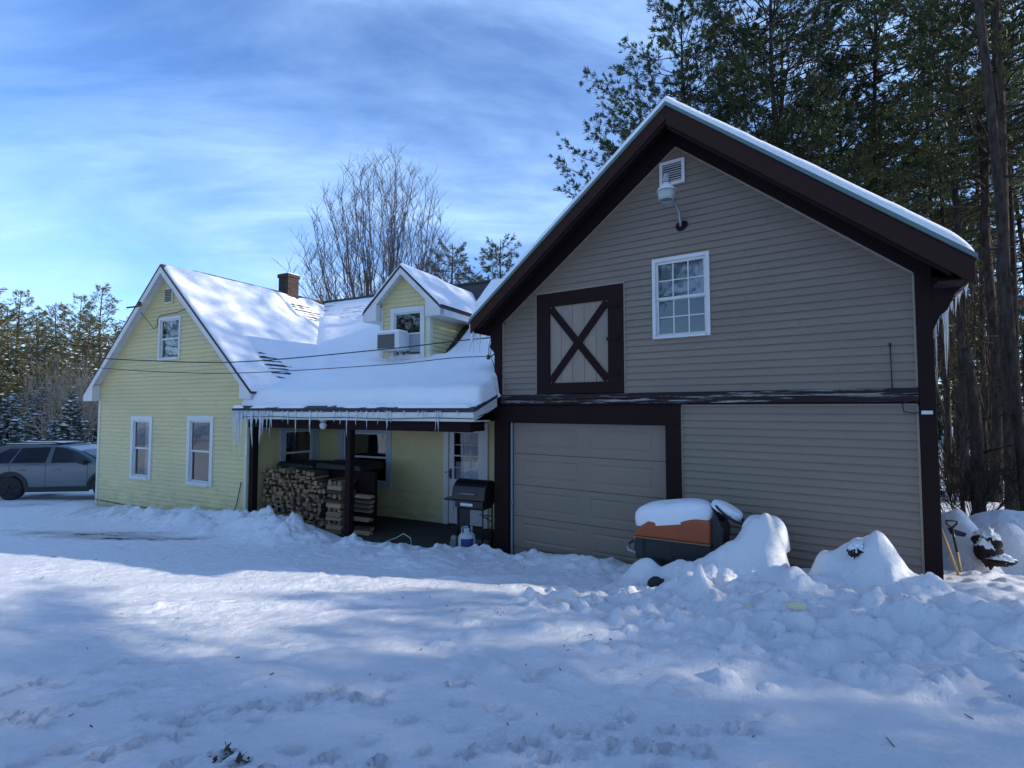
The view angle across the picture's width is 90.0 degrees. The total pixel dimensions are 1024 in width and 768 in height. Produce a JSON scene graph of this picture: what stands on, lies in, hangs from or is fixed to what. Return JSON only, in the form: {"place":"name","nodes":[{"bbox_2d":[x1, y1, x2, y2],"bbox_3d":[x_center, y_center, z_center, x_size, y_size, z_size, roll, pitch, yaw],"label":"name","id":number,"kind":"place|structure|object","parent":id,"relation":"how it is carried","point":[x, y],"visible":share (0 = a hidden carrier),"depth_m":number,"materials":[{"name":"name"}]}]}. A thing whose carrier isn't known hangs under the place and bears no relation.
{"place":"outdoors","nodes":[
{"label":"outdoors","id":0,"kind":"place"},
{"bbox_2d":[284,466,377,530],"bbox_3d":[-4.036,2.449,11.214,2.730,1.200,0.080,-1,-3,27],"label":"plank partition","id":1,"kind":"object","parent":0,"point":[366,482],"visible":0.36,"depth_m":10.69,"materials":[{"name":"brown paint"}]},
{"bbox_2d":[277,460,331,468],"bbox_3d":[-4.669,1.799,11.630,1.194,0.118,0.643,-1,-3,27],"label":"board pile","id":2,"kind":"object","parent":1,"relation":"on","point":[303,463],"visible":0.77,"depth_m":11.47,"materials":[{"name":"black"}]},
{"bbox_2d":[315,460,383,470],"bbox_3d":[-3.541,1.753,11.148,1.344,0.153,0.694,-1,-3,27],"label":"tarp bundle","id":3,"kind":"object","parent":1,"relation":"on","point":[363,465],"visible":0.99,"depth_m":10.96,"materials":[{"name":"black"}]},
{"bbox_2d":[449,535,457,547],"bbox_3d":[-1.038,2.818,9.105,0.155,0.256,0.118,-1,-3,27],"label":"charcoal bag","id":4,"kind":"object","parent":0,"point":[453,541],"visible":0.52,"depth_m":9.06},
{"bbox_2d":[0,416,1023,767],"bbox_3d":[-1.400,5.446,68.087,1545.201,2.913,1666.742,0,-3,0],"label":"snow ground","id":5,"kind":"structure","parent":0,"point":[168,644],"depth_m":4.03,"materials":[{"name":"white snow"}]},
{"bbox_2d":[0,287,29,369],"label":"pine tree","id":6,"kind":"object","parent":5,"relation":"on","point":[2,290],"visible":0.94,"depth_m":33.98,"materials":[{"name":"green plant"}]},
{"bbox_2d":[0,391,32,446],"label":"spruce tree","id":7,"kind":"object","parent":5,"relation":"on","point":[9,428],"visible":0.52,"depth_m":26.79,"materials":[{"name":"green plant"}]},
{"bbox_2d":[0,297,45,413],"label":"pine tree","id":8,"kind":"object","parent":5,"relation":"on","point":[12,347],"visible":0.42,"depth_m":36.57,"materials":[{"name":"green plant"}]},
{"bbox_2d":[0,304,58,425],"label":"pine tree","id":9,"kind":"object","parent":5,"relation":"on","point":[13,320],"visible":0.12,"depth_m":44.63,"materials":[{"name":"green plant"}]},
{"bbox_2d":[0,288,65,431],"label":"pine tree","id":10,"kind":"object","parent":5,"relation":"on","point":[22,317],"visible":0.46,"depth_m":38.10,"materials":[{"name":"green plant"}]},
{"bbox_2d":[10,385,55,440],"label":"spruce tree","id":11,"kind":"object","parent":5,"relation":"on","point":[29,433],"visible":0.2,"depth_m":29.57,"materials":[{"name":"green plant"}]},
{"bbox_2d":[0,311,76,438],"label":"pine tree","id":12,"kind":"object","parent":5,"relation":"on","point":[41,320],"visible":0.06,"depth_m":50.05,"materials":[{"name":"green plant"}]},
{"bbox_2d":[0,328,82,437],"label":"pine tree","id":13,"kind":"object","parent":5,"relation":"on","point":[16,377],"visible":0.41,"depth_m":35.62,"materials":[{"name":"green plant"}]},
{"bbox_2d":[0,439,96,499],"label":"parked car","id":14,"kind":"object","parent":5,"relation":"on","point":[50,466],"visible":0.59,"depth_m":15.95,"materials":[{"name":"silver metal"}]},
{"bbox_2d":[0,302,98,415],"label":"pine tree","id":15,"kind":"object","parent":5,"relation":"on","point":[54,314],"visible":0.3,"depth_m":42.07,"materials":[{"name":"green plant"}]},
{"bbox_2d":[3,352,97,437],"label":"bare tree","id":16,"kind":"object","parent":5,"relation":"on","point":[56,389],"visible":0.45,"depth_m":28.84,"materials":[{"name":"brown plant"}]},
{"bbox_2d":[9,369,96,424],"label":"bare tree","id":17,"kind":"object","parent":5,"relation":"on","point":[86,378],"visible":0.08,"depth_m":32.42,"materials":[{"name":"brown plant"}]},
{"bbox_2d":[41,419,65,439],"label":"spruce tree","id":18,"kind":"object","parent":5,"relation":"on","point":[49,431],"visible":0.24,"depth_m":23.89,"materials":[{"name":"green plant"}]},
{"bbox_2d":[0,326,118,436],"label":"distant forest","id":19,"kind":"object","parent":5,"relation":"on","point":[115,329],"depth_m":52.19,"materials":[{"name":"green plant"}]},
{"bbox_2d":[21,378,98,443],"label":"bare tree","id":20,"kind":"object","parent":5,"relation":"on","point":[90,416],"visible":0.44,"depth_m":25.63,"materials":[{"name":"brown plant"}]},
{"bbox_2d":[42,392,89,442],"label":"spruce tree","id":21,"kind":"object","parent":5,"relation":"on","point":[69,432],"visible":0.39,"depth_m":24.84,"materials":[{"name":"green plant"}]},
{"bbox_2d":[32,314,113,422],"bbox_3d":[-30.716,-0.122,36.931,5.870,10.096,5.566,2,-4,-42],"label":"pine tree","id":22,"kind":"object","parent":5,"relation":"on","point":[79,332],"visible":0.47,"depth_m":36.71,"materials":[{"name":"green plant"}]},
{"bbox_2d":[40,293,112,439],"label":"pine tree","id":23,"kind":"object","parent":5,"relation":"on","point":[81,299],"visible":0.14,"depth_m":48.10,"materials":[{"name":"green plant"}]},
{"bbox_2d":[79,401,98,444],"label":"spruce tree","id":24,"kind":"object","parent":5,"relation":"on","point":[95,430],"visible":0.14,"depth_m":27.74,"materials":[{"name":"green plant"}]},
{"bbox_2d":[53,283,128,391],"bbox_3d":[-31.823,-1.436,40.116,5.668,13.133,6.164,-1,-3,13],"label":"pine tree","id":25,"kind":"object","parent":5,"relation":"on","point":[88,305],"visible":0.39,"depth_m":39.55,"materials":[{"name":"green plant"}]},
{"bbox_2d":[208,742,258,767],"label":"leaf litter","id":26,"kind":"object","parent":5,"relation":"on","point":[238,758],"visible":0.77,"depth_m":2.65,"materials":[{"name":"brown plant"}]},
{"bbox_2d":[83,264,499,548],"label":"yellow house","id":27,"kind":"structure","parent":5,"relation":"on","point":[165,438],"depth_m":12.02,"materials":[{"name":"yellow wood"}]},
{"bbox_2d":[129,416,152,480],"bbox_3d":[-9.428,1.624,13.093,0.945,1.610,0.175,-1,-3,27],"label":"window","id":28,"kind":"structure","parent":27,"relation":"in","point":[146,476],"depth_m":13.13,"materials":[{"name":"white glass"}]},
{"bbox_2d":[157,315,181,360],"bbox_3d":[-8.470,-1.131,12.746,0.910,1.080,0.175,-1,-3,27],"label":"window","id":29,"kind":"structure","parent":27,"relation":"in","point":[172,338],"depth_m":12.84,"materials":[{"name":"white glass"}]},
{"bbox_2d":[185,416,213,486],"bbox_3d":[-7.290,1.560,11.984,0.985,1.630,0.110,-1,-3,27],"label":"window","id":30,"kind":"structure","parent":27,"relation":"in","point":[190,419],"depth_m":12.04,"materials":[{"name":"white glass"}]},
{"bbox_2d":[164,265,323,390],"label":"roof snow","id":31,"kind":"structure","parent":27,"relation":"on","point":[241,321],"depth_m":12.97,"materials":[{"name":"white snow"}]},
{"bbox_2d":[279,428,317,466],"bbox_3d":[-5.202,1.639,12.474,0.110,1.340,1.090,-1,-3,27],"label":"window","id":32,"kind":"structure","parent":27,"relation":"in","point":[313,432],"depth_m":12.48,"materials":[{"name":"white wood"}]},
{"bbox_2d":[233,403,476,407],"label":"roof snow","id":33,"kind":"structure","parent":27,"relation":"on","point":[435,405],"depth_m":9.21,"materials":[{"name":"white snow"}]},
{"bbox_2d":[338,429,391,487],"bbox_3d":[-3.544,1.732,12.330,1.640,1.420,0.110,-1,-3,27],"label":"window","id":34,"kind":"structure","parent":27,"relation":"in","point":[342,432],"depth_m":12.10,"materials":[{"name":"white wood"}]},
{"bbox_2d":[241,278,501,408],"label":"roof snow","id":35,"kind":"structure","parent":27,"relation":"on","point":[456,380],"depth_m":10.90,"materials":[{"name":"white snow"}]},
{"bbox_2d":[377,329,419,360],"bbox_3d":[-2.595,-0.824,11.740,0.985,0.801,0.408,-1,-3,27],"label":"air conditioner","id":36,"kind":"object","parent":27,"relation":"on","point":[395,338],"visible":0.92,"depth_m":11.70,"materials":[{"name":"grey metal"}]},
{"bbox_2d":[363,263,476,313],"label":"roof snow","id":37,"kind":"structure","parent":27,"relation":"on","point":[438,290],"depth_m":12.15,"materials":[{"name":"white snow"}]},
{"bbox_2d":[445,431,481,526],"bbox_3d":[-1.029,1.992,11.039,0.930,2.055,0.155,-1,-3,27],"label":"front door","id":38,"kind":"structure","parent":27,"relation":"in","point":[468,470],"depth_m":11.09,"materials":[{"name":"white wood"}]},
{"bbox_2d":[458,526,474,546],"bbox_3d":[-0.781,2.704,8.845,0.300,0.460,0.300,-1,-3,27],"label":"propane tank","id":39,"kind":"object","parent":27,"relation":"on","point":[466,537],"visible":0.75,"depth_m":8.75,"materials":[{"name":"white metal"}]},
{"bbox_2d":[444,478,493,546],"bbox_3d":[-0.783,2.347,9.327,0.900,1.220,0.573,-1,-3,27],"label":"gas grill","id":40,"kind":"object","parent":27,"relation":"on","point":[468,495],"visible":0.83,"depth_m":9.16,"materials":[{"name":"black metal"}]},
{"bbox_2d":[274,137,485,301],"bbox_3d":[-6.402,-3.594,25.192,10.072,16.811,9.108,2,-3,-29],"label":"tree","id":41,"kind":"object","parent":5,"relation":"on","point":[391,263],"visible":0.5,"depth_m":24.25,"materials":[{"name":"brown plant"}]},
{"bbox_2d":[427,236,489,283],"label":"pine tree","id":42,"kind":"object","parent":5,"relation":"on","point":[448,256],"visible":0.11,"depth_m":34.20,"materials":[{"name":"green plant"}]},
{"bbox_2d":[456,233,520,282],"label":"pine tree","id":43,"kind":"object","parent":5,"relation":"on","point":[490,256],"visible":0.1,"depth_m":32.80,"materials":[{"name":"green plant"}]},
{"bbox_2d":[22,518,1022,746],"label":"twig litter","id":44,"kind":"object","parent":5,"relation":"on","point":[449,639],"visible":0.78,"depth_m":4.11,"materials":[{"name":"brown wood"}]},
{"bbox_2d":[548,0,861,199],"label":"pine tree","id":45,"kind":"object","parent":5,"relation":"on","point":[682,18],"visible":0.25,"depth_m":22.17,"materials":[{"name":"green plant"}]},
{"bbox_2d":[626,505,784,586],"bbox_3d":[2.284,2.035,6.327,1.882,1.111,1.365,-2,-3,34],"label":"riding mower","id":46,"kind":"object","parent":5,"relation":"on","point":[688,540],"visible":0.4,"depth_m":6.38,"materials":[{"name":"orange painted metal"},{"name":"dark grey plastic"},{"name":"black rubber"}]},
{"bbox_2d":[635,498,715,525],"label":"hood snow","id":47,"kind":"structure","parent":46,"relation":"on","point":[668,512],"depth_m":6.50,"materials":[{"name":"white snow"}]},
{"bbox_2d":[711,499,742,520],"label":"snow","id":48,"kind":"structure","parent":46,"relation":"on","point":[732,511],"depth_m":6.26,"materials":[{"name":"white snow"}]},
{"bbox_2d":[741,515,789,552],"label":"seat snow","id":49,"kind":"structure","parent":46,"relation":"on","point":[780,524],"depth_m":5.88,"materials":[{"name":"white snow"}]},
{"bbox_2d":[468,101,977,579],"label":"garage","id":50,"kind":"structure","parent":5,"relation":"on","point":[746,326],"depth_m":7.11,"materials":[{"name":"beige wood"}]},
{"bbox_2d":[0,354,486,373],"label":"overhead wire","id":51,"kind":"object","parent":50,"relation":"attached to","point":[251,372],"visible":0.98,"depth_m":10.02,"materials":[{"name":"black"}]},
{"bbox_2d":[1,337,490,362],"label":"overhead wire","id":52,"kind":"object","parent":50,"relation":"attached to","point":[251,361],"visible":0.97,"depth_m":10.04,"materials":[{"name":"black"}]},
{"bbox_2d":[537,283,623,393],"bbox_3d":[1.076,-0.695,8.330,1.555,1.700,0.077,-2,-3,34],"label":"hay door","id":53,"kind":"structure","parent":50,"relation":"in","point":[580,332],"depth_m":8.30,"materials":[{"name":"brown paint"}]},
{"bbox_2d":[510,422,665,563],"bbox_3d":[1.135,1.988,8.252,2.767,2.700,0.073,-2,-3,34],"label":"garage door","id":54,"kind":"structure","parent":50,"relation":"in","point":[579,489],"depth_m":8.26,"materials":[{"name":"paint"}]},
{"bbox_2d":[657,174,687,230],"bbox_3d":[2.260,-2.578,7.255,0.280,0.663,0.678,-2,-3,34],"label":"yard light","id":55,"kind":"object","parent":50,"relation":"attached to","point":[666,190],"visible":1,"depth_m":7.06,"materials":[{"name":"grey metal"}]},
{"bbox_2d":[652,251,710,339],"bbox_3d":[2.481,-1.274,7.500,0.825,1.205,0.175,-2,-3,34],"label":"window","id":56,"kind":"structure","parent":50,"relation":"in","point":[686,276],"depth_m":7.53,"materials":[{"name":"white glass"}]},
{"bbox_2d":[471,96,973,315],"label":"roof snow","id":57,"kind":"structure","parent":50,"relation":"on","point":[885,203],"depth_m":6.33,"materials":[{"name":"white snow"}]},
{"bbox_2d":[943,312,946,372],"bbox_3d":[6.136,-0.618,7.257,0.036,1.139,0.039,1,-3,-15],"label":"icicle","id":58,"kind":"object","parent":50,"relation":"hanging from","point":[944,320],"visible":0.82,"depth_m":7.25,"materials":[{"name":"white"}]},
{"bbox_2d":[786,601,806,610],"bbox_3d":[2.522,1.962,4.530,0.175,0.072,0.124,0,-3,0],"label":"ice lump","id":59,"kind":"object","parent":5,"relation":"on","point":[796,605],"visible":1,"depth_m":4.49,"materials":[{"name":"beige ice"}]},
{"bbox_2d":[642,0,970,205],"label":"pine tree","id":60,"kind":"object","parent":5,"relation":"on","point":[825,137],"visible":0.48,"depth_m":20.13,"materials":[{"name":"green plant"}]},
{"bbox_2d":[680,0,945,208],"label":"pine tree","id":61,"kind":"object","parent":5,"relation":"on","point":[853,96],"visible":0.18,"depth_m":22.70,"materials":[{"name":"green plant"}]},
{"bbox_2d":[783,47,979,223],"bbox_3d":[19.271,-7.805,30.632,13.720,24.663,12.912,2,-3,-34],"label":"pine tree","id":62,"kind":"object","parent":5,"relation":"on","point":[848,100],"depth_m":29.40,"materials":[{"name":"green plant"}]},
{"bbox_2d":[753,0,1023,244],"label":"pine tree","id":63,"kind":"object","parent":5,"relation":"on","point":[873,100],"visible":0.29,"depth_m":20.95,"materials":[{"name":"green plant"}]},
{"bbox_2d":[806,0,1023,501],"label":"pine tree","id":64,"kind":"object","parent":5,"relation":"on","point":[984,206],"visible":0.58,"depth_m":17.72,"materials":[{"name":"green plant"}]},
{"bbox_2d":[842,0,1023,476],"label":"pine tree","id":65,"kind":"object","parent":5,"relation":"on","point":[930,197],"visible":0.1,"depth_m":23.91,"materials":[{"name":"green plant"}]},
{"bbox_2d":[848,0,1023,386],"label":"pine tree","id":66,"kind":"object","parent":5,"relation":"on","point":[937,5],"visible":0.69,"depth_m":16.13,"materials":[{"name":"green plant"}]},
{"bbox_2d":[854,0,1023,470],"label":"pine tree","id":67,"kind":"object","parent":5,"relation":"on","point":[957,434],"visible":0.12,"depth_m":21.91,"materials":[{"name":"green plant"}]},
{"bbox_2d":[942,529,959,574],"bbox_3d":[5.289,2.065,6.167,0.202,0.643,0.028,-1,-3,27],"label":"long shovel","id":68,"kind":"object","parent":5,"relation":"on","point":[950,554],"visible":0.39,"depth_m":6.16,"materials":[{"name":"brown wood"}]},
{"bbox_2d":[945,520,962,571],"bbox_3d":[5.472,2.046,6.282,0.144,0.720,0.178,0,-3,0],"label":"snow shovel","id":69,"kind":"object","parent":5,"relation":"on","point":[955,543],"visible":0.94,"depth_m":6.32,"materials":[{"name":"brown wood"}]},
{"bbox_2d":[940,476,970,511],"bbox_3d":[11.455,3.035,13.544,1.308,1.309,1.294,1,-3,-25],"label":"bare shrub","id":70,"kind":"object","parent":5,"relation":"on","point":[955,496],"visible":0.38,"depth_m":13.36,"materials":[{"name":"brown plant"}]},
{"bbox_2d":[937,131,978,492],"bbox_3d":[17.410,-2.759,19.998,2.396,15.004,1.058,3,-4,-43],"label":"dead tree","id":71,"kind":"object","parent":5,"relation":"on","point":[948,431],"visible":0.36,"depth_m":19.99,"materials":[{"name":"brown plant"}]},
{"bbox_2d":[894,133,1022,436],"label":"pine tree","id":72,"kind":"object","parent":5,"relation":"on","point":[977,240],"visible":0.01,"depth_m":33.40,"materials":[{"name":"green plant"}]},
{"bbox_2d":[935,69,983,501],"bbox_3d":[15.932,-3.483,17.844,2.260,16.004,1.410,1,-3,-23],"label":"dead tree","id":73,"kind":"object","parent":5,"relation":"on","point":[962,404],"visible":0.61,"depth_m":18.05,"materials":[{"name":"brown wood"}]},
{"bbox_2d":[935,318,984,441],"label":"bare tree","id":74,"kind":"object","parent":5,"relation":"on","point":[943,419],"visible":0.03,"depth_m":28.05,"materials":[{"name":"brown wood"}]},
{"bbox_2d":[934,294,990,480],"bbox_3d":[17.255,-0.568,21.236,3.641,10.163,5.286,-1,-3,22],"label":"bare tree","id":75,"kind":"object","parent":5,"relation":"on","point":[940,401],"visible":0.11,"depth_m":21.31,"materials":[{"name":"brown wood"}]},
{"bbox_2d":[904,192,1022,400],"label":"pine tree","id":76,"kind":"object","parent":5,"relation":"on","point":[954,351],"visible":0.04,"depth_m":29.82,"materials":[{"name":"green plant"}]},
{"bbox_2d":[938,436,989,490],"bbox_3d":[17.057,3.106,19.341,2.312,2.313,2.286,1,-3,-16],"label":"bare shrub","id":77,"kind":"object","parent":5,"relation":"on","point":[950,456],"visible":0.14,"depth_m":19.54,"materials":[{"name":"brown plant"}]},
{"bbox_2d":[911,25,1023,409],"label":"pine tree","id":78,"kind":"object","parent":5,"relation":"on","point":[1019,228],"visible":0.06,"depth_m":28.67,"materials":[{"name":"green plant"}]},
{"bbox_2d":[916,201,1023,450],"bbox_3d":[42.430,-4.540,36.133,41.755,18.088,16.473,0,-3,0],"label":"distant forest","id":79,"kind":"object","parent":5,"relation":"on","point":[939,417],"visible":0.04,"depth_m":34.85,"materials":[{"name":"plant"}]},
{"bbox_2d":[939,445,1002,515],"bbox_3d":[13.887,2.971,15.892,2.308,2.309,2.283,0,-3,-3],"label":"bare shrub","id":80,"kind":"object","parent":5,"relation":"on","point":[948,474],"visible":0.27,"depth_m":15.58,"materials":[{"name":"brown plant"}]},
{"bbox_2d":[928,46,1023,380],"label":"pine tree","id":81,"kind":"object","parent":5,"relation":"on","point":[961,192],"depth_m":29.97,"materials":[{"name":"green plant"}]},
{"bbox_2d":[940,470,1012,514],"bbox_3d":[10.711,2.785,11.967,1.533,1.533,1.516,3,-4,-42],"label":"bare shrub","id":82,"kind":"object","parent":5,"relation":"on","point":[976,497],"visible":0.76,"depth_m":11.94,"materials":[{"name":"brown plant"}]},
{"bbox_2d":[934,270,1023,438],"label":"bare tree","id":83,"kind":"object","parent":5,"relation":"on","point":[979,394],"visible":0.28,"depth_m":21.53,"materials":[{"name":"brown wood"}]},
{"bbox_2d":[962,120,995,443],"bbox_3d":[20.805,-3.750,22.265,1.249,17.004,1.774,-1,-3,25],"label":"dead tree","id":84,"kind":"object","parent":5,"relation":"on","point":[979,128],"visible":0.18,"depth_m":22.09,"materials":[{"name":"brown wood"}]},
{"bbox_2d":[935,227,1022,444],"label":"pine tree","id":85,"kind":"object","parent":5,"relation":"on","point":[1018,279],"visible":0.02,"depth_m":32.84,"materials":[{"name":"green plant"}]},
{"bbox_2d":[935,342,1023,514],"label":"dead tree","id":86,"kind":"object","parent":5,"relation":"on","point":[977,451],"visible":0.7,"depth_m":12.38,"materials":[{"name":"brown wood"}]},
{"bbox_2d":[935,265,1023,513],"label":"bare tree","id":87,"kind":"object","parent":5,"relation":"on","point":[966,438],"visible":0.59,"depth_m":15.20,"materials":[{"name":"brown wood"}]},
{"bbox_2d":[966,149,992,438],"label":"dead tree","id":88,"kind":"object","parent":5,"relation":"on","point":[983,334],"visible":0.24,"depth_m":28.11,"materials":[{"name":"brown wood"}]},
{"bbox_2d":[935,272,1023,446],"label":"bare tree","id":89,"kind":"object","parent":5,"relation":"on","point":[1021,322],"visible":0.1,"depth_m":27.43,"materials":[{"name":"brown wood"}]},
{"bbox_2d":[936,238,1023,496],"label":"bare tree","id":90,"kind":"object","parent":5,"relation":"on","point":[986,356],"visible":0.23,"depth_m":19.12,"materials":[{"name":"brown wood"}]},
{"bbox_2d":[938,437,1023,516],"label":"bare shrub","id":91,"kind":"object","parent":5,"relation":"on","point":[968,474],"visible":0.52,"depth_m":12.05,"materials":[{"name":"brown plant"}]},
{"bbox_2d":[943,2,1023,234],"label":"pine tree","id":92,"kind":"object","parent":5,"relation":"on","point":[1017,216],"visible":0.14,"depth_m":23.11,"materials":[{"name":"green plant"}]},
{"bbox_2d":[947,445,1023,509],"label":"bare shrub","id":93,"kind":"object","parent":5,"relation":"on","point":[1008,478],"visible":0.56,"depth_m":12.58,"materials":[{"name":"brown plant"}]},
{"bbox_2d":[949,257,1022,403],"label":"bare tree","id":94,"kind":"object","parent":5,"relation":"on","point":[975,320],"visible":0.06,"depth_m":23.75,"materials":[{"name":"brown plant"}]},
{"bbox_2d":[970,525,1003,569],"bbox_3d":[6.005,2.057,6.451,0.325,0.572,0.321,0,-3,0],"label":"tree stump","id":95,"kind":"object","parent":5,"relation":"on","point":[986,540],"visible":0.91,"depth_m":6.40,"materials":[{"name":"brown wood"}]},
{"bbox_2d":[950,268,1023,396],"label":"bare tree","id":96,"kind":"object","parent":5,"relation":"on","point":[978,322],"visible":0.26,"depth_m":24.46,"materials":[{"name":"brown plant"}]},
{"bbox_2d":[951,0,1023,510],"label":"dead tree","id":97,"kind":"object","parent":5,"relation":"on","point":[1013,375],"visible":0.99,"depth_m":12.11,"materials":[{"name":"brown wood"}]},
{"bbox_2d":[955,0,1023,510],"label":"dead tree","id":98,"kind":"object","parent":5,"relation":"on","point":[1008,439],"visible":0.41,"depth_m":15.16,"materials":[{"name":"brown wood"}]},
{"bbox_2d":[985,553,1017,566],"bbox_3d":[6.069,2.186,6.351,0.354,0.167,0.290,0,-3,0],"label":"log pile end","id":99,"kind":"object","parent":5,"relation":"on","point":[1003,560],"visible":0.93,"depth_m":6.27,"materials":[{"name":"brown wood"}]},
{"bbox_2d":[982,102,1023,395],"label":"dead tree","id":100,"kind":"object","parent":5,"relation":"on","point":[1013,261],"visible":0.21,"depth_m":20.16,"materials":[{"name":"brown wood"}]},
{"bbox_2d":[986,475,1019,510],"bbox_3d":[13.198,3.026,13.226,1.480,1.497,1.497,-1,-3,14],"label":"bare shrub","id":101,"kind":"object","parent":5,"relation":"on","point":[1002,494],"visible":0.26,"depth_m":13.39,"materials":[{"name":"brown plant"}]},
{"bbox_2d":[0,0,1023,404],"label":"sky","id":102,"kind":"structure","parent":0,"point":[137,136],"materials":[{"name":"blue"}]},
{"bbox_2d":[846,541,863,558],"bbox_3d":[3.506,1.683,5.192,0.156,0.186,0.176,1,-3,-25],"label":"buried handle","id":103,"kind":"object","parent":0,"point":[854,549],"visible":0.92,"depth_m":5.16,"materials":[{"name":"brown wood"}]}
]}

